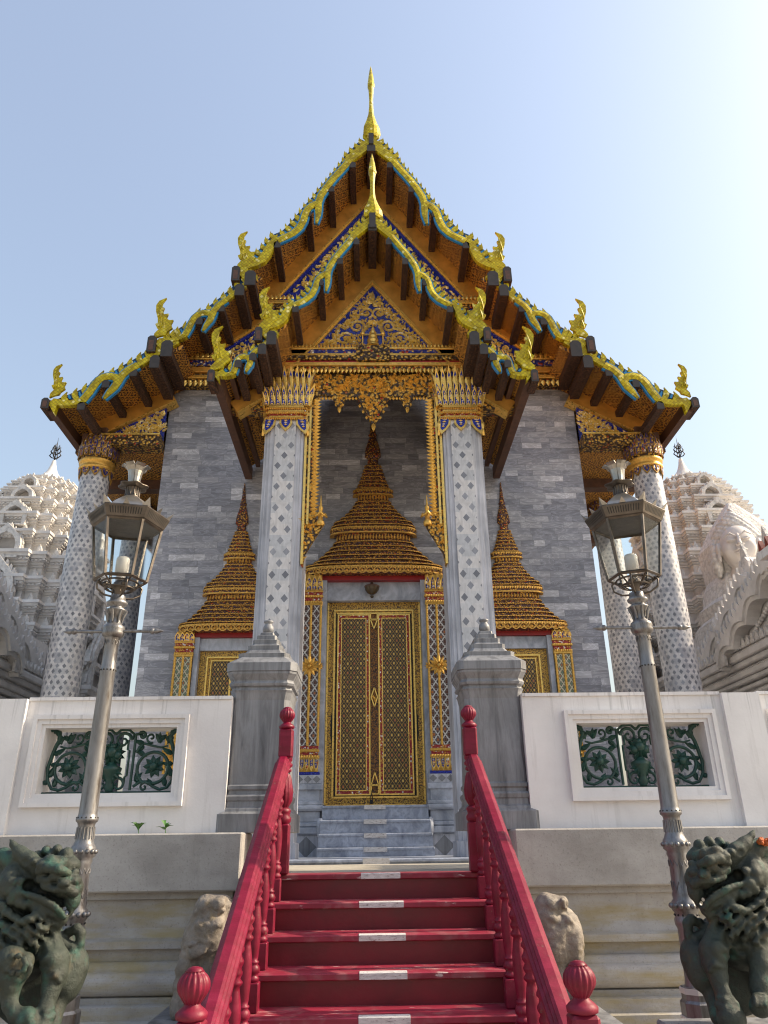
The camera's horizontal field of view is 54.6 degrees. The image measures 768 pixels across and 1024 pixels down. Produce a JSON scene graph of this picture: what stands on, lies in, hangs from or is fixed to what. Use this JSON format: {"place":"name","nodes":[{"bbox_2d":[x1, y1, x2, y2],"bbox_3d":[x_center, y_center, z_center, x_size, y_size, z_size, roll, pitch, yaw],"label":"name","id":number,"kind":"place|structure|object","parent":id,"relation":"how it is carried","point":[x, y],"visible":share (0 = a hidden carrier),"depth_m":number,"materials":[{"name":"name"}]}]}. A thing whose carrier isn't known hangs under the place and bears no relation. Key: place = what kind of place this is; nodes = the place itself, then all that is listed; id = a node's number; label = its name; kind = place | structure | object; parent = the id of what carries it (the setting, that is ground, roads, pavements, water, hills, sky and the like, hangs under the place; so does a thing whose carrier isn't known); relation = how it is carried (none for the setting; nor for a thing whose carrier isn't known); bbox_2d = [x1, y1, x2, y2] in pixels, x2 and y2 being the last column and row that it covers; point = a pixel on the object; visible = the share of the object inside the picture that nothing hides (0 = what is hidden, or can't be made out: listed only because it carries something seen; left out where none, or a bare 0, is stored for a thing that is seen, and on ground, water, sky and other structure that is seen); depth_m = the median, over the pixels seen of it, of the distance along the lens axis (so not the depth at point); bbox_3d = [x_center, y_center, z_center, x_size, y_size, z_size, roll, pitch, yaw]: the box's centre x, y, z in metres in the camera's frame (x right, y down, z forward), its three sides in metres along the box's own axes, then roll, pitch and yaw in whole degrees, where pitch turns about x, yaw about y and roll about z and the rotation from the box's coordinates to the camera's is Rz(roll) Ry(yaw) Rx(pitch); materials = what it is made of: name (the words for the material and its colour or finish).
{"place":"outdoors","nodes":[
{"label":"outdoors","id":0,"kind":"place"},
{"bbox_2d":[0,0,767,790],"label":"sky","id":1,"kind":"structure","parent":0,"point":[617,150],"materials":[{"name":"blue"}]},
{"bbox_2d":[175,705,600,1023],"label":"wooden staircase","id":2,"kind":"structure","parent":0,"point":[260,973],"depth_m":4.74,"materials":[{"name":"red paint"}]},
{"bbox_2d":[289,863,493,1006],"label":"terrace floor","id":3,"kind":"structure","parent":0,"point":[379,867],"depth_m":7.06,"materials":[{"name":"stone"}]},
{"bbox_2d":[40,66,702,858],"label":"temple hall","id":4,"kind":"structure","parent":3,"relation":"on","point":[370,366],"depth_m":12.40,"materials":[{"name":"grey stone"}]},
{"bbox_2d":[197,651,246,695],"bbox_3d":[-2.461,3.143,11.765,1.036,1.899,0.085,0,-24,-1],"label":"window","id":5,"kind":"structure","parent":4,"relation":"in","point":[213,679],"depth_m":11.98,"materials":[{"name":"paint"}]},
{"bbox_2d":[364,582,379,597],"bbox_3d":[-0.201,1.298,12.384,0.260,0.280,0.260,0,-24,-1],"label":"ceiling lamp","id":6,"kind":"object","parent":4,"relation":"attached to","point":[371,589],"visible":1,"depth_m":12.31,"materials":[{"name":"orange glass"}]},
{"bbox_2d":[324,602,425,805],"bbox_3d":[-0.153,2.974,11.856,1.546,3.191,0.130,0,-24,-1],"label":"door","id":7,"kind":"structure","parent":4,"relation":"in","point":[374,720],"depth_m":11.79,"materials":[{"name":"paint"}]},
{"bbox_2d":[506,649,550,692],"bbox_3d":[2.158,3.124,11.854,1.036,1.899,0.085,0,-24,-1],"label":"window","id":8,"kind":"structure","parent":4,"relation":"in","point":[536,677],"depth_m":12.08,"materials":[{"name":"paint"}]},
{"bbox_2d":[289,805,468,864],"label":"marble steps","id":9,"kind":"structure","parent":3,"relation":"on","point":[375,834],"depth_m":10.18,"materials":[{"name":"grey stone"}]},
{"bbox_2d":[757,536,767,560],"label":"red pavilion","id":10,"kind":"structure","parent":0,"point":[762,553],"depth_m":9.59,"materials":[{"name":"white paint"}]},
{"label":"ground","id":11,"kind":"structure","parent":0,"visible":0},
{"bbox_2d":[0,839,88,1023],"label":"lion statue","id":12,"kind":"object","parent":11,"relation":"on","point":[44,962],"visible":1,"depth_m":3.71,"materials":[{"name":"green stone"}]},
{"bbox_2d":[0,438,108,791],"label":"white shrine","id":13,"kind":"object","parent":11,"relation":"on","point":[36,513],"visible":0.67,"depth_m":19.34,"materials":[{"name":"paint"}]},
{"bbox_2d":[61,460,173,1023],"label":"street lamp","id":14,"kind":"object","parent":11,"relation":"on","point":[129,527],"visible":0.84,"depth_m":5.31,"materials":[{"name":"silver metal"}]},
{"bbox_2d":[0,832,251,1023],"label":"terrace base","id":15,"kind":"object","parent":11,"relation":"on","point":[146,891],"visible":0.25,"depth_m":5.85,"materials":[{"name":"stone"}]},
{"bbox_2d":[0,696,233,834],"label":"balustrade wall","id":16,"kind":"structure","parent":15,"relation":"on","point":[32,739],"depth_m":6.47,"materials":[{"name":"white paint"}]},
{"bbox_2d":[132,822,143,833],"bbox_3d":[-2.014,2.590,6.103,0.138,0.090,0.076,4,-24,-10],"label":"weed","id":17,"kind":"object","parent":15,"relation":"on","point":[138,825],"visible":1,"depth_m":6.10,"materials":[{"name":"green plant"}]},
{"bbox_2d":[159,820,172,832],"bbox_3d":[-1.797,2.582,6.108,0.137,0.104,0.078,-13,-27,25],"label":"weed","id":18,"kind":"object","parent":15,"relation":"on","point":[166,825],"visible":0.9,"depth_m":6.10,"materials":[{"name":"green plant"}]},
{"bbox_2d":[215,620,301,833],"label":"gate pillar","id":19,"kind":"structure","parent":15,"relation":"on","point":[264,673],"depth_m":6.65,"materials":[{"name":"grey stone"}]},
{"bbox_2d":[147,894,231,1023],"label":"stone animal statue","id":20,"kind":"object","parent":11,"relation":"on","point":[202,933],"visible":0.5,"depth_m":5.04,"materials":[{"name":"grey stone"}]},
{"bbox_2d":[534,892,622,1023],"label":"stone animal statue","id":21,"kind":"object","parent":11,"relation":"on","point":[561,923],"visible":0.4,"depth_m":5.09,"materials":[{"name":"grey stone"}]},
{"bbox_2d":[507,826,767,1023],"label":"terrace base","id":22,"kind":"object","parent":11,"relation":"on","point":[613,886],"visible":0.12,"depth_m":5.92,"materials":[{"name":"stone"}]},
{"bbox_2d":[451,619,539,830],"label":"gate pillar","id":23,"kind":"structure","parent":22,"relation":"on","point":[488,672],"depth_m":6.71,"materials":[{"name":"grey stone"}]},
{"bbox_2d":[520,691,767,828],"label":"balustrade wall","id":24,"kind":"structure","parent":22,"relation":"on","point":[726,733],"depth_m":6.55,"materials":[{"name":"white paint"}]},
{"bbox_2d":[580,459,709,1018],"bbox_3d":[1.864,1.599,5.014,0.648,4.320,0.569,20,-31,-38],"label":"street lamp","id":25,"kind":"object","parent":11,"relation":"on","point":[623,525],"visible":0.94,"depth_m":5.36,"materials":[{"name":"silver metal"}]},
{"bbox_2d":[640,439,767,784],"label":"white shrine","id":26,"kind":"object","parent":11,"relation":"on","point":[719,529],"visible":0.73,"depth_m":17.36,"materials":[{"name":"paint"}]},
{"bbox_2d":[657,830,767,1023],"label":"lion statue","id":27,"kind":"object","parent":11,"relation":"on","point":[724,952],"visible":1,"depth_m":3.78,"materials":[{"name":"green stone"}]},
{"bbox_2d":[756,837,767,845],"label":"flower garland","id":28,"kind":"object","parent":27,"relation":"on","point":[761,841],"visible":1,"depth_m":3.94}
]}

